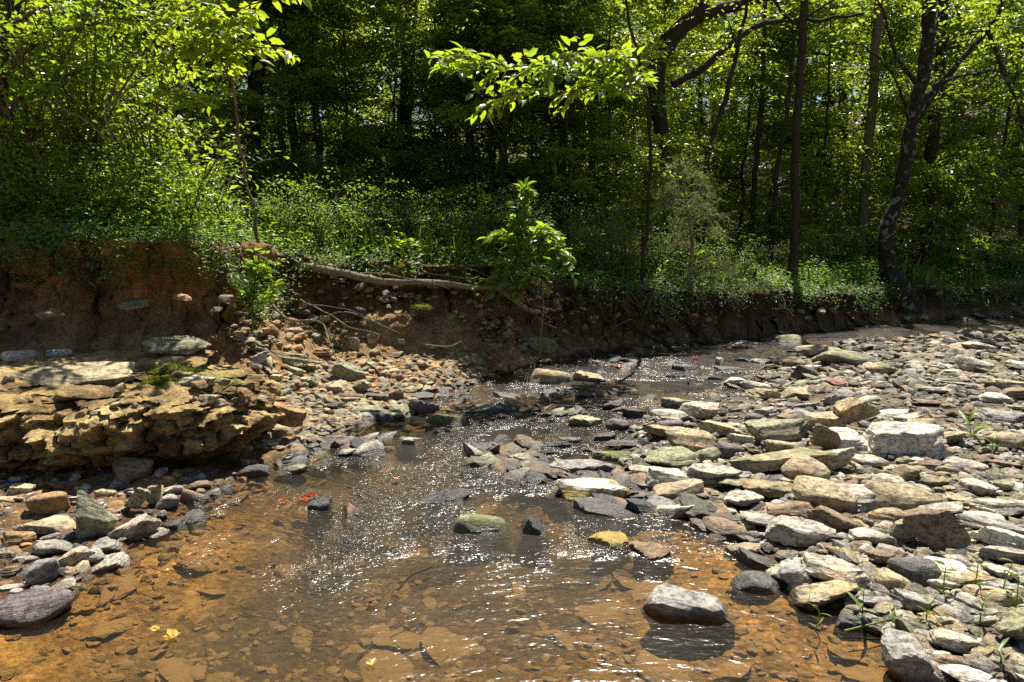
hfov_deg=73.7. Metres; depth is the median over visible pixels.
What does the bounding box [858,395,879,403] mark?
boulder
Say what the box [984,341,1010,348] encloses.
flat rock
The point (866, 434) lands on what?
rock
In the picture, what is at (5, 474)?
weed
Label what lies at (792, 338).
boulder
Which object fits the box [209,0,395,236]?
forest tree
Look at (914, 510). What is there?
rock
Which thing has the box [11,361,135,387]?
flat rock
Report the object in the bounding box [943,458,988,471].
boulder
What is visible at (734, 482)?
flat rock
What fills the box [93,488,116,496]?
boulder
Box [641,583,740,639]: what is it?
flat rock
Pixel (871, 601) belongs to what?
flat rock
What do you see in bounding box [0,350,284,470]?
rock ledge
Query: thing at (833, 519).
rock
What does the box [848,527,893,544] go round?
flat rock
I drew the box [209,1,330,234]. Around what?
tree
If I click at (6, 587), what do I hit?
flat rock
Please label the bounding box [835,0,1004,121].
forest tree
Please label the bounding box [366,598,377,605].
fallen leaf
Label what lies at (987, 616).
weed
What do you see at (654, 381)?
flat rock
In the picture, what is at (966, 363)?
boulder
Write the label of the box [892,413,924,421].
flat rock
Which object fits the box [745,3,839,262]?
tree
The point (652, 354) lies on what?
stick
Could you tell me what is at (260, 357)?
flat rock
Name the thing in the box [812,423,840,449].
rock
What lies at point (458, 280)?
moss mound
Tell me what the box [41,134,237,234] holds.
shrub
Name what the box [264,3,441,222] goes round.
forest tree
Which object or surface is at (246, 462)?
rock
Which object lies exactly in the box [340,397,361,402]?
rock
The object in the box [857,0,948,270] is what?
tree
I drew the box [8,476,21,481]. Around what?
rock
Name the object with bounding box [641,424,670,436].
flat rock
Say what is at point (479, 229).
shrub
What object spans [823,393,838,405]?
rock
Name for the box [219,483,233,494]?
boulder
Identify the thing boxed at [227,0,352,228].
tree
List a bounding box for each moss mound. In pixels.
[136,375,180,386]
[145,362,202,375]
[311,254,334,265]
[361,260,424,278]
[409,302,433,311]
[430,272,475,282]
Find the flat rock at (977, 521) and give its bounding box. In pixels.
[955,513,1023,533]
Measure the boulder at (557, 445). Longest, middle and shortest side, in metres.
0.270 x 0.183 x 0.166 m
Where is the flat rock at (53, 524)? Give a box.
[13,515,75,534]
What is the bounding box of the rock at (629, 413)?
[621,407,646,420]
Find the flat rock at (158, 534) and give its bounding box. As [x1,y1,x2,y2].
[144,527,170,543]
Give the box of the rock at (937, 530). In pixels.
[902,509,970,551]
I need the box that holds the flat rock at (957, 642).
[927,628,978,653]
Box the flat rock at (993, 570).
[980,563,1018,580]
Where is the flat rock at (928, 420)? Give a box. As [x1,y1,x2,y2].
[907,418,938,424]
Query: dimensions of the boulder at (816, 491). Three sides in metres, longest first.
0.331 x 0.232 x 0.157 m
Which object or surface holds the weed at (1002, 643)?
on the ground at (90, 324)
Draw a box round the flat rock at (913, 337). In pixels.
[903,336,928,338]
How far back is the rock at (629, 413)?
5.83 m
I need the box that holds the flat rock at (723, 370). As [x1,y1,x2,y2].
[713,365,747,376]
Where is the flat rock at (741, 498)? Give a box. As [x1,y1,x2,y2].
[723,490,763,506]
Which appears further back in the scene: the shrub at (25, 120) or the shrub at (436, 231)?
the shrub at (436, 231)
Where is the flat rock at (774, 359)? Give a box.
[767,357,782,362]
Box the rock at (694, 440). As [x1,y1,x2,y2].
[665,426,719,451]
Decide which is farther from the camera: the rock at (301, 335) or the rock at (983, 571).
the rock at (301, 335)
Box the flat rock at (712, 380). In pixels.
[698,375,722,387]
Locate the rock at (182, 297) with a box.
[173,293,191,300]
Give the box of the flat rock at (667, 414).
[651,409,689,419]
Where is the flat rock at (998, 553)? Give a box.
[977,545,1023,562]
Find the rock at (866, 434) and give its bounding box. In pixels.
[862,429,870,437]
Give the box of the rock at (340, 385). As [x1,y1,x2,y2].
[326,379,347,392]
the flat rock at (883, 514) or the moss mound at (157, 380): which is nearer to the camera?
the flat rock at (883, 514)
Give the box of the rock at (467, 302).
[461,299,472,303]
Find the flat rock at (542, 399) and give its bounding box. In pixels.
[535,396,549,418]
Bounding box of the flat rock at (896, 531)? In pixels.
[888,519,915,541]
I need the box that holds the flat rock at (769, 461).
[727,448,838,472]
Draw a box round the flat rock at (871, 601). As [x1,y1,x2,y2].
[857,596,886,605]
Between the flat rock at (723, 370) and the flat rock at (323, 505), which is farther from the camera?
the flat rock at (723, 370)
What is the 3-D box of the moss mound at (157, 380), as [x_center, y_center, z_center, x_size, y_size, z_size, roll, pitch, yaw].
[-2.389,0.295,4.640,0.301,0.137,0.292,0,8,0]
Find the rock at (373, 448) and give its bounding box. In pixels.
[352,440,384,472]
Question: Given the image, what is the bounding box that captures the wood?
[0,0,1023,211]
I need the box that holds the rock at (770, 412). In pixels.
[753,406,778,417]
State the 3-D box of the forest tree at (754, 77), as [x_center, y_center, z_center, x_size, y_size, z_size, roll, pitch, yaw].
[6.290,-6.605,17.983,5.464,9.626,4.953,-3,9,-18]
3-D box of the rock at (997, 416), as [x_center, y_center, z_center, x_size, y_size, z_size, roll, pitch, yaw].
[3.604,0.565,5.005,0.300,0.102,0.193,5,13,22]
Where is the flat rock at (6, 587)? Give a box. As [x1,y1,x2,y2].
[0,583,28,591]
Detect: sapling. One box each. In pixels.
[0,0,257,234]
[136,0,311,289]
[424,0,658,284]
[473,177,578,359]
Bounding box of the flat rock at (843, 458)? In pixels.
[822,447,856,470]
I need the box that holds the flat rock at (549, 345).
[515,336,558,352]
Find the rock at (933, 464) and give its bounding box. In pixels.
[917,459,945,470]
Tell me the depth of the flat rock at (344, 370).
6.53 m
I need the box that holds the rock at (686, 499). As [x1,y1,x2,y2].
[678,492,717,519]
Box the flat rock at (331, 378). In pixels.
[325,376,337,379]
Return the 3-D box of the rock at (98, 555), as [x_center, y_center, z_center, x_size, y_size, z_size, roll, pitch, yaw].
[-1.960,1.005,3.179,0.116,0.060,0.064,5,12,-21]
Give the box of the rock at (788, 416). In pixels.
[776,414,799,418]
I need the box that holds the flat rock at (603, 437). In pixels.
[588,432,615,445]
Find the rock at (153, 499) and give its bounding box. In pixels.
[146,485,161,506]
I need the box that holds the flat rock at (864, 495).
[838,483,876,512]
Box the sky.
[10,1,1023,127]
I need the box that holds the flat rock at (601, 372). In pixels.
[596,370,609,385]
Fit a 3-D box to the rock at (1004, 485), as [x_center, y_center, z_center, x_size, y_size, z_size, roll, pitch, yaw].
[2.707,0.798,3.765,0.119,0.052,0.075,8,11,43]
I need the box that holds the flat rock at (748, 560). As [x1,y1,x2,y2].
[734,547,773,571]
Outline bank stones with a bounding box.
[245,260,1021,350]
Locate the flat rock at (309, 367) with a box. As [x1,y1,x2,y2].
[299,363,315,371]
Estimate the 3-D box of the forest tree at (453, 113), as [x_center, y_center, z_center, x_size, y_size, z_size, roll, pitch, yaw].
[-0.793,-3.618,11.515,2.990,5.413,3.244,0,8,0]
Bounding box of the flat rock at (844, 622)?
[833,612,865,636]
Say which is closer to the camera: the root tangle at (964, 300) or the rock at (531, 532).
the rock at (531, 532)
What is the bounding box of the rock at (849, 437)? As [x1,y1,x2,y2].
[830,427,870,452]
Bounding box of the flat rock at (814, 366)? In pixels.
[791,365,821,368]
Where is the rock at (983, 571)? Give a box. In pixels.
[966,567,990,575]
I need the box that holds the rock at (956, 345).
[947,342,968,349]
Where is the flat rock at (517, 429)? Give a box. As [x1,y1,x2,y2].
[511,413,526,435]
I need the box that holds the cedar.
[638,151,750,316]
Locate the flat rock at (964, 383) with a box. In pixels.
[938,381,981,385]
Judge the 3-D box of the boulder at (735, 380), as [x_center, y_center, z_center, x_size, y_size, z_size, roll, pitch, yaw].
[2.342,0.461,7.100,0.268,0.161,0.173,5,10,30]
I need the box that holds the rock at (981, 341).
[974,340,996,343]
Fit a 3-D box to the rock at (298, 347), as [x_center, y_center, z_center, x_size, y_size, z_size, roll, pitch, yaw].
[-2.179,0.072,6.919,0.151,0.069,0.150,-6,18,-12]
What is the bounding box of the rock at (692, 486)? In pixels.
[652,478,704,498]
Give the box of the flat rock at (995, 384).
[983,381,1004,387]
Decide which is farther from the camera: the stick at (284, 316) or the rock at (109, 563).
the stick at (284, 316)
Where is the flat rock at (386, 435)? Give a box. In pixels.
[375,431,396,445]
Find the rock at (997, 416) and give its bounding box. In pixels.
[978,407,1023,425]
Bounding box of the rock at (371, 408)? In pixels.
[351,405,386,413]
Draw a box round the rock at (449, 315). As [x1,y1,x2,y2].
[444,312,457,319]
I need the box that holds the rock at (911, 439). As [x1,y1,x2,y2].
[867,421,947,459]
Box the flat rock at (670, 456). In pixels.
[644,446,695,466]
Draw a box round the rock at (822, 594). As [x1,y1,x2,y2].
[787,580,857,610]
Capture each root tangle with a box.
[140,226,251,278]
[435,288,555,327]
[553,285,643,341]
[595,282,691,325]
[635,283,718,334]
[755,286,806,334]
[788,286,823,318]
[922,287,1009,315]
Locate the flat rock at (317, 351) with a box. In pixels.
[311,347,332,355]
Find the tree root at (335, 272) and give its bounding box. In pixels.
[294,263,540,313]
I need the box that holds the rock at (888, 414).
[875,409,908,420]
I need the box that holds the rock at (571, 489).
[555,478,629,514]
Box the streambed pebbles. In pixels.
[0,381,896,681]
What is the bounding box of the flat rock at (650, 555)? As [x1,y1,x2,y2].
[629,541,673,576]
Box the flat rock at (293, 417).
[269,402,306,427]
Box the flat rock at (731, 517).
[719,514,740,521]
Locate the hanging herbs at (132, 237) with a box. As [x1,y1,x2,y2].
[0,204,1023,340]
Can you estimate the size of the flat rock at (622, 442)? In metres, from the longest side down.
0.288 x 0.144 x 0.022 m
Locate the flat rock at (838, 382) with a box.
[825,378,847,385]
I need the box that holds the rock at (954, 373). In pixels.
[939,369,967,377]
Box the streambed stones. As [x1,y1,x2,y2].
[68,370,890,681]
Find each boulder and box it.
[0,350,42,361]
[0,587,73,628]
[8,587,22,593]
[25,491,70,514]
[25,558,59,585]
[32,539,72,555]
[35,309,64,318]
[46,349,72,356]
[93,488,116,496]
[112,457,153,482]
[154,494,178,509]
[163,485,183,494]
[180,489,211,509]
[188,480,211,489]
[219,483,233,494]
[237,464,270,480]
[256,328,270,333]
[271,424,293,437]
[294,308,310,314]
[376,296,388,302]
[449,514,512,559]
[516,344,526,351]
[518,368,574,392]
[542,441,573,458]
[605,418,629,432]
[656,419,683,426]
[695,447,720,462]
[717,443,744,457]
[723,377,745,389]
[730,571,782,600]
[740,380,770,388]
[744,413,764,421]
[775,334,807,349]
[778,564,811,583]
[781,359,806,366]
[781,455,830,478]
[791,475,857,511]
[811,349,880,366]
[834,390,855,399]
[840,547,860,554]
[848,341,858,345]
[851,454,888,467]
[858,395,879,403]
[859,543,873,553]
[864,482,942,510]
[870,473,903,482]
[870,567,911,589]
[876,543,904,552]
[887,557,941,585]
[891,464,919,480]
[900,482,925,489]
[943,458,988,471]
[955,355,995,371]
[958,478,997,495]
[961,511,1004,519]
[961,584,1022,606]
[976,325,1006,333]
[979,392,1014,402]
[983,431,1023,448]
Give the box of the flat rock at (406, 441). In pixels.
[393,436,427,460]
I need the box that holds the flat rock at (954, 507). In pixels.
[917,501,963,513]
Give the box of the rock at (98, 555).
[84,548,104,562]
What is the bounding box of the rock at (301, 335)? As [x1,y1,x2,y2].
[290,332,304,340]
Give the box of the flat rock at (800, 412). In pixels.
[785,409,810,417]
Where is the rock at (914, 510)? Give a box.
[904,507,933,513]
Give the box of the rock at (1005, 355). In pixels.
[997,353,1013,357]
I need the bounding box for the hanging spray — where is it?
[11,215,117,285]
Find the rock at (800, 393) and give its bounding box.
[780,386,809,399]
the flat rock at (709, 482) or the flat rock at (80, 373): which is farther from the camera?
the flat rock at (80, 373)
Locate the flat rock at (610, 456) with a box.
[588,451,630,463]
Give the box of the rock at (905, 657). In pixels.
[881,626,940,681]
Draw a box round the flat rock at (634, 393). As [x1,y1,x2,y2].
[627,386,638,403]
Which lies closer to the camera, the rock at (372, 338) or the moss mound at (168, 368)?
the moss mound at (168, 368)
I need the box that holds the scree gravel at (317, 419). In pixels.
[224,251,599,459]
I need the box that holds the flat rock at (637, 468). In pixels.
[628,465,648,472]
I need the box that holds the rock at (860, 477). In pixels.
[847,474,871,483]
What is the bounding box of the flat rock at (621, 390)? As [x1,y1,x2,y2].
[613,386,631,404]
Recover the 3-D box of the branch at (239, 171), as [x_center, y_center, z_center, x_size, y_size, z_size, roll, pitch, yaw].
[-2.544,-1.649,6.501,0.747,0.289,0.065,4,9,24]
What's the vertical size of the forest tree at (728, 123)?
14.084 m
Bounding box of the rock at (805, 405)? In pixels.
[791,402,818,409]
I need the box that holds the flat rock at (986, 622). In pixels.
[971,615,995,626]
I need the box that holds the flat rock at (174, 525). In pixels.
[160,517,188,534]
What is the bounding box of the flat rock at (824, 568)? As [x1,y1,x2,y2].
[799,552,871,591]
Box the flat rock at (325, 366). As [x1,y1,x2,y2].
[317,363,333,369]
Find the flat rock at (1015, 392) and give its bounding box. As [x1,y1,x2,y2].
[1000,387,1023,397]
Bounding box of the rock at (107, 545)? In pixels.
[91,539,121,552]
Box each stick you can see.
[272,304,343,358]
[299,299,376,333]
[319,311,399,333]
[397,567,431,590]
[425,341,461,347]
[593,319,631,352]
[625,353,699,357]
[715,341,756,350]
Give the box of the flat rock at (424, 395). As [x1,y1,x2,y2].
[411,391,433,399]
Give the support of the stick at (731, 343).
on the water
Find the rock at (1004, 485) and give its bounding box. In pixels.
[992,480,1014,490]
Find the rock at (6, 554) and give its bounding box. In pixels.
[0,551,13,558]
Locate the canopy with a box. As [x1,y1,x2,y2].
[358,1,769,30]
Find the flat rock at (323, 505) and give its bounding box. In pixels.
[307,497,333,535]
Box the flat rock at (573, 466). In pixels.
[548,459,616,473]
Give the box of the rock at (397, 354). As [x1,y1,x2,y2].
[390,351,403,356]
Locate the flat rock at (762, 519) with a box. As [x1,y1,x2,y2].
[740,511,776,525]
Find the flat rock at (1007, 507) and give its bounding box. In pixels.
[967,498,1023,516]
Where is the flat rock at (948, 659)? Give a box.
[936,654,972,666]
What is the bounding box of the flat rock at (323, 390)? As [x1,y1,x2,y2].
[311,389,328,392]
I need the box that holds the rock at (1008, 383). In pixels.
[989,378,1023,389]
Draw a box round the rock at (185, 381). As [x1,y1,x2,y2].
[178,374,216,385]
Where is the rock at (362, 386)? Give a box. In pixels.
[352,381,370,391]
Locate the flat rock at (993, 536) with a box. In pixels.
[969,526,1023,549]
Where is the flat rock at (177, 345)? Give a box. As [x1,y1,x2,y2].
[141,335,211,354]
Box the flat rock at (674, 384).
[663,375,685,391]
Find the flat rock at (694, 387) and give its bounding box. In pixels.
[686,382,705,392]
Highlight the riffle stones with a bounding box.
[273,338,798,546]
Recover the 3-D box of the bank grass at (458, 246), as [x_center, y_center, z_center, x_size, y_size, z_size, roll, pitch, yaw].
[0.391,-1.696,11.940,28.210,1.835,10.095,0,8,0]
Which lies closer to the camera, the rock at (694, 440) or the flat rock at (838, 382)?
the rock at (694, 440)
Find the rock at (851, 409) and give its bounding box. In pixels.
[833,397,880,423]
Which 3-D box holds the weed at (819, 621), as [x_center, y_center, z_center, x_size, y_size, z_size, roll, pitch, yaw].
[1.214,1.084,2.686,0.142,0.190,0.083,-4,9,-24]
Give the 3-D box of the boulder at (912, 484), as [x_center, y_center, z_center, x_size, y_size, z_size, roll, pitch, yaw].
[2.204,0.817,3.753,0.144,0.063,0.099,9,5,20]
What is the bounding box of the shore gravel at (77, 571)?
[0,465,286,625]
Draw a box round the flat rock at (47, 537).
[40,532,60,540]
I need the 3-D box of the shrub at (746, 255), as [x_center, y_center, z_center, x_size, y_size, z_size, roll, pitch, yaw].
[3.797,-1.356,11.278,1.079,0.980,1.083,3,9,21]
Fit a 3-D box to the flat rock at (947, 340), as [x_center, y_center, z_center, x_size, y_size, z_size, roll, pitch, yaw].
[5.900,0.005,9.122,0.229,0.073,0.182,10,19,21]
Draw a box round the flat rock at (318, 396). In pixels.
[314,394,328,398]
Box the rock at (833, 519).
[800,505,858,533]
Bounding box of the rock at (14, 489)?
[7,483,35,495]
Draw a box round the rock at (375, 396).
[366,393,385,399]
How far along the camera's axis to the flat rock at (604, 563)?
3.40 m
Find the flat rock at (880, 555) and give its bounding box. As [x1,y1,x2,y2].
[863,548,907,563]
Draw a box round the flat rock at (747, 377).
[738,375,755,380]
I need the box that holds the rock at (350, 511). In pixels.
[340,503,370,547]
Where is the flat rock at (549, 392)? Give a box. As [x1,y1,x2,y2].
[541,389,563,404]
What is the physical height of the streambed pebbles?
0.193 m
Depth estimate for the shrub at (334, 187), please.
10.64 m
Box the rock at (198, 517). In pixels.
[184,509,207,531]
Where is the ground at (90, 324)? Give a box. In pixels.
[0,86,1023,681]
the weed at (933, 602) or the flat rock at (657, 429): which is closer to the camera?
the weed at (933, 602)
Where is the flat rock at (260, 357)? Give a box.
[248,351,267,363]
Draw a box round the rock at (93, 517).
[74,490,117,538]
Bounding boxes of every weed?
[0,458,15,479]
[808,593,829,630]
[842,587,882,619]
[882,604,896,628]
[914,595,945,618]
[931,560,958,590]
[959,408,989,436]
[967,554,988,583]
[970,592,995,626]
[978,431,1000,448]
[981,636,1023,665]
[998,558,1023,588]
[1004,569,1023,608]
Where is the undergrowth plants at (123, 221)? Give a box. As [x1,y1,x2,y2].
[0,193,1008,314]
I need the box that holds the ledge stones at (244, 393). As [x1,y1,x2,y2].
[1,361,267,441]
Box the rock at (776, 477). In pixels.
[759,474,785,480]
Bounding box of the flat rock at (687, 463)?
[671,460,699,468]
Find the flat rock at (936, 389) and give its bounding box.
[917,387,948,392]
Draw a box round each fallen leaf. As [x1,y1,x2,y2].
[148,625,159,630]
[163,629,180,639]
[295,492,316,500]
[365,657,375,664]
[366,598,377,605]
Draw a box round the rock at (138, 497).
[124,487,150,508]
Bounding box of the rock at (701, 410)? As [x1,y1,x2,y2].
[678,401,719,418]
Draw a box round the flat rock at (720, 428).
[697,420,741,436]
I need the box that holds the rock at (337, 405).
[327,401,345,408]
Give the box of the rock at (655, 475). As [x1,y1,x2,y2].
[645,466,688,486]
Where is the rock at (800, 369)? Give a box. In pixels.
[791,364,816,376]
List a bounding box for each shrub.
[0,0,144,231]
[0,0,183,230]
[0,129,149,232]
[0,140,73,239]
[9,27,246,234]
[24,141,172,233]
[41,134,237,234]
[95,77,296,218]
[132,161,246,240]
[181,182,273,240]
[182,122,320,228]
[220,162,341,251]
[230,248,284,329]
[259,174,378,256]
[280,143,407,233]
[296,165,425,255]
[361,191,429,256]
[375,163,470,236]
[400,181,488,260]
[422,178,513,256]
[461,163,566,256]
[461,182,563,262]
[517,193,607,274]
[544,198,641,281]
[547,184,644,262]
[583,200,682,285]
[618,222,688,284]
[677,222,756,283]
[715,233,774,276]
[779,231,847,269]
[802,191,906,267]
[827,205,915,263]
[938,220,1017,269]
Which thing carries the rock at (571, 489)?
on the ground at (90, 324)
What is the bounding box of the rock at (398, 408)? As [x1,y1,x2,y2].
[389,404,412,420]
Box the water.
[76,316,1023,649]
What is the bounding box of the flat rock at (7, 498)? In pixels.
[0,496,17,501]
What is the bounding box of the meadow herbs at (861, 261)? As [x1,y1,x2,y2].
[739,226,1023,289]
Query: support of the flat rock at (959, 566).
on the ground at (90, 324)
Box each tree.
[0,0,181,184]
[0,0,184,187]
[0,0,250,187]
[0,0,281,209]
[0,2,212,204]
[67,0,309,213]
[100,0,388,218]
[129,6,343,217]
[149,0,396,226]
[179,0,396,221]
[194,0,447,220]
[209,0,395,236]
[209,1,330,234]
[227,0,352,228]
[233,0,446,240]
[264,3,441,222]
[299,0,480,232]
[307,0,583,231]
[324,0,484,230]
[333,0,525,234]
[334,0,626,243]
[377,0,550,254]
[408,0,595,256]
[416,0,603,169]
[424,0,610,255]
[444,0,624,249]
[480,0,669,264]
[480,0,674,219]
[490,0,748,214]
[527,0,722,272]
[536,0,864,260]
[541,0,745,261]
[544,2,675,213]
[549,2,657,231]
[614,0,825,243]
[626,0,841,259]
[645,0,817,199]
[676,0,871,237]
[682,0,783,266]
[699,0,825,261]
[721,0,941,268]
[732,0,894,186]
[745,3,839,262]
[767,0,883,264]
[770,0,833,287]
[776,0,1023,311]
[785,0,980,218]
[813,0,1023,247]
[830,0,1023,277]
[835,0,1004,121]
[851,0,1023,213]
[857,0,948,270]
[868,0,1023,267]
[897,0,1023,154]
[912,1,1023,240]
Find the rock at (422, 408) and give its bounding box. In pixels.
[408,399,438,419]
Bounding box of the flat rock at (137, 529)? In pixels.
[107,513,160,542]
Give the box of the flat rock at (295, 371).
[286,366,305,375]
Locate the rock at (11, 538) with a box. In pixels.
[0,531,37,547]
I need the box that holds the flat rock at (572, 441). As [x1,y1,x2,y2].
[559,437,585,450]
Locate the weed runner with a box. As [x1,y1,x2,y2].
[845,611,920,631]
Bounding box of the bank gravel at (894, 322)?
[651,283,1023,352]
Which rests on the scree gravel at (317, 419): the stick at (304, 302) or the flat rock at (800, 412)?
the stick at (304, 302)
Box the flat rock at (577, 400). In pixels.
[575,389,591,408]
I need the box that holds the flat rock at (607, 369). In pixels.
[604,362,612,374]
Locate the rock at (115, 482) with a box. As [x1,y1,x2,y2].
[109,478,129,487]
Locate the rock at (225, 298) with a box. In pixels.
[219,294,235,302]
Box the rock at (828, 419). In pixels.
[802,411,846,431]
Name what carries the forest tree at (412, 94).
on the ground at (90, 324)
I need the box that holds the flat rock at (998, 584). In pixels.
[981,581,1015,590]
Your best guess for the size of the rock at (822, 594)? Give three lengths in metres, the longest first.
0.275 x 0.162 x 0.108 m
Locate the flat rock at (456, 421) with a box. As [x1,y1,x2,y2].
[423,413,470,441]
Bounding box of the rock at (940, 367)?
[928,364,945,368]
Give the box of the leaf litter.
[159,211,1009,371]
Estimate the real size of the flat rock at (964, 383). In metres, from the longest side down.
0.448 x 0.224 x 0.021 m
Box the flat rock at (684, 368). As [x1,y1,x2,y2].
[671,363,701,383]
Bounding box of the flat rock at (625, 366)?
[618,363,632,382]
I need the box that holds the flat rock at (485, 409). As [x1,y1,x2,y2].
[459,404,511,429]
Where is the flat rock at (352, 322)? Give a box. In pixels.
[347,320,357,323]
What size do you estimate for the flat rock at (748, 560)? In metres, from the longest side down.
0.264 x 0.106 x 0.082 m
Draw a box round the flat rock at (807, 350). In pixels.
[794,345,827,355]
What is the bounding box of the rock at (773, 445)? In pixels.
[763,439,801,452]
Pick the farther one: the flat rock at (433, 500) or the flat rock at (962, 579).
the flat rock at (433, 500)
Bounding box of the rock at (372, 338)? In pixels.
[367,333,379,343]
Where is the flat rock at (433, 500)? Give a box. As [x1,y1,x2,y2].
[416,488,470,529]
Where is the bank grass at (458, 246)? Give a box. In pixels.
[1,187,1023,292]
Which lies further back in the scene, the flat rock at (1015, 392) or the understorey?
the understorey
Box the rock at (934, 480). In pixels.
[919,474,949,486]
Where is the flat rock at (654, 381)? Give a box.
[650,371,663,386]
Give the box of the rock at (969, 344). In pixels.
[961,340,998,350]
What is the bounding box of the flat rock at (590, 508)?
[573,498,639,532]
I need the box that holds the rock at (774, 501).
[766,499,783,504]
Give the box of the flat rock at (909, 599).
[889,588,952,610]
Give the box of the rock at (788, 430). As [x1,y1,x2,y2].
[743,419,809,442]
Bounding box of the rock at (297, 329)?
[284,327,303,333]
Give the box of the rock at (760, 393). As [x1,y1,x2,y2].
[745,388,780,399]
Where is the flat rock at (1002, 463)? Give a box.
[988,459,1023,467]
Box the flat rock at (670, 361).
[661,359,678,375]
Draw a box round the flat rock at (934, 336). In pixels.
[928,334,943,338]
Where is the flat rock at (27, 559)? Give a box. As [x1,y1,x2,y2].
[19,555,39,563]
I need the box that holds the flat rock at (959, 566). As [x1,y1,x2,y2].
[923,556,968,573]
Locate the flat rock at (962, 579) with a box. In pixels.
[938,571,996,586]
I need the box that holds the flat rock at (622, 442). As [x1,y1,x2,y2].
[603,440,641,445]
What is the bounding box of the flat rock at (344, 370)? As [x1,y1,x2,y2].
[330,361,366,380]
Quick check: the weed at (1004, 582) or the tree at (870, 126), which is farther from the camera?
the tree at (870, 126)
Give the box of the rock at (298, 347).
[292,344,303,351]
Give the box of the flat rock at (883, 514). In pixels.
[868,508,906,522]
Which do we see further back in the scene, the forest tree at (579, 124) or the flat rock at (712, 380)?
the forest tree at (579, 124)
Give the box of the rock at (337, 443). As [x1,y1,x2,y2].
[330,437,351,452]
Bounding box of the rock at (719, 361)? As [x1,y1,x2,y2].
[715,357,724,365]
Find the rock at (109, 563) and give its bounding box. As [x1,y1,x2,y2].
[91,551,130,574]
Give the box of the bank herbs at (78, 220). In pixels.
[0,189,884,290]
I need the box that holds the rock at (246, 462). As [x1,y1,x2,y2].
[240,459,257,465]
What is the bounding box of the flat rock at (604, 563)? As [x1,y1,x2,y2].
[587,531,631,574]
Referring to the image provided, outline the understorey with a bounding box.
[4,0,1023,268]
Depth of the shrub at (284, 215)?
8.13 m
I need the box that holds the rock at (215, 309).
[210,307,222,311]
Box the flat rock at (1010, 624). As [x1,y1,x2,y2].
[994,607,1023,641]
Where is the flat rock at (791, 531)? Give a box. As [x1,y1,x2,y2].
[763,515,835,546]
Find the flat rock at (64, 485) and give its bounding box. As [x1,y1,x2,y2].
[45,481,81,489]
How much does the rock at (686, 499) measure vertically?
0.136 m
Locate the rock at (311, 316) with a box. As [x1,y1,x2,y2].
[305,314,315,318]
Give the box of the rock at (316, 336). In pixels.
[309,332,323,341]
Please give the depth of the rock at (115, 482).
4.10 m
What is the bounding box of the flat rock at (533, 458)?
[515,457,537,483]
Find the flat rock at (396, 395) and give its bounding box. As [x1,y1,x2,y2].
[388,388,403,400]
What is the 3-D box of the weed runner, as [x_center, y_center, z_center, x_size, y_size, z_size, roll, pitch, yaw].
[1.702,1.049,2.732,0.898,0.089,0.052,-3,9,-19]
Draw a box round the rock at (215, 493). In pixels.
[205,488,223,500]
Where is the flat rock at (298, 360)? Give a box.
[270,350,311,366]
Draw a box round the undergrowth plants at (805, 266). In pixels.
[56,170,1023,290]
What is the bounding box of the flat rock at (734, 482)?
[714,477,744,488]
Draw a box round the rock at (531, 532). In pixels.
[510,514,548,566]
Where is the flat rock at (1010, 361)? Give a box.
[1004,359,1023,364]
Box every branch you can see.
[49,99,114,147]
[104,64,175,139]
[215,154,272,182]
[612,310,679,353]
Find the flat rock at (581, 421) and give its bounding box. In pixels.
[568,415,602,434]
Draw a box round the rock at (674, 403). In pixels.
[660,397,691,409]
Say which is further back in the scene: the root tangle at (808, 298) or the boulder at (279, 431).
the root tangle at (808, 298)
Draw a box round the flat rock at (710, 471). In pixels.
[685,463,742,479]
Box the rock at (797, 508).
[766,500,813,516]
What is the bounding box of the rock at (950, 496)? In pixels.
[942,492,968,501]
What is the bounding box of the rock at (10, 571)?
[0,565,22,577]
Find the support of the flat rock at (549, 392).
on the ground at (90, 324)
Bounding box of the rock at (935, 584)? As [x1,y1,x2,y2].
[926,579,959,590]
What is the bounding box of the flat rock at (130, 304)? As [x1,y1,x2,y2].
[115,298,149,309]
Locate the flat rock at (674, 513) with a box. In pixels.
[642,504,694,530]
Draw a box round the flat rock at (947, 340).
[943,337,959,343]
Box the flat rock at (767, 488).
[739,478,792,496]
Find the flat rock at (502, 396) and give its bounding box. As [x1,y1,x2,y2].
[493,391,518,404]
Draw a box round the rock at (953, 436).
[944,431,964,442]
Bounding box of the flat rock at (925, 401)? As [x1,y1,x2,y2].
[911,399,943,404]
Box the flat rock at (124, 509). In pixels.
[120,507,130,511]
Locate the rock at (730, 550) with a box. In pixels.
[723,542,761,560]
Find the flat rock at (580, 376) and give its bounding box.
[572,370,608,391]
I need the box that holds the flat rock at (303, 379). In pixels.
[300,377,310,381]
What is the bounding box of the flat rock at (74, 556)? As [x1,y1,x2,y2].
[57,546,95,566]
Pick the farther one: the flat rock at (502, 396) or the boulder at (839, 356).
the boulder at (839, 356)
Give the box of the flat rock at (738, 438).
[726,433,754,443]
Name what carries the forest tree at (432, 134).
on the ground at (90, 324)
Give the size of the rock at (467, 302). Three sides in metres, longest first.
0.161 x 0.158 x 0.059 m
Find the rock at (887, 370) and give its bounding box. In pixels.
[865,365,897,374]
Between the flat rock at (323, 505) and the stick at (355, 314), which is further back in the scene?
the stick at (355, 314)
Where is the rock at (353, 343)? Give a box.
[348,337,359,349]
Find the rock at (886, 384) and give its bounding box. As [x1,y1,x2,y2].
[873,381,893,387]
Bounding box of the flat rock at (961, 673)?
[938,664,1006,681]
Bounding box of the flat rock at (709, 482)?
[686,474,722,486]

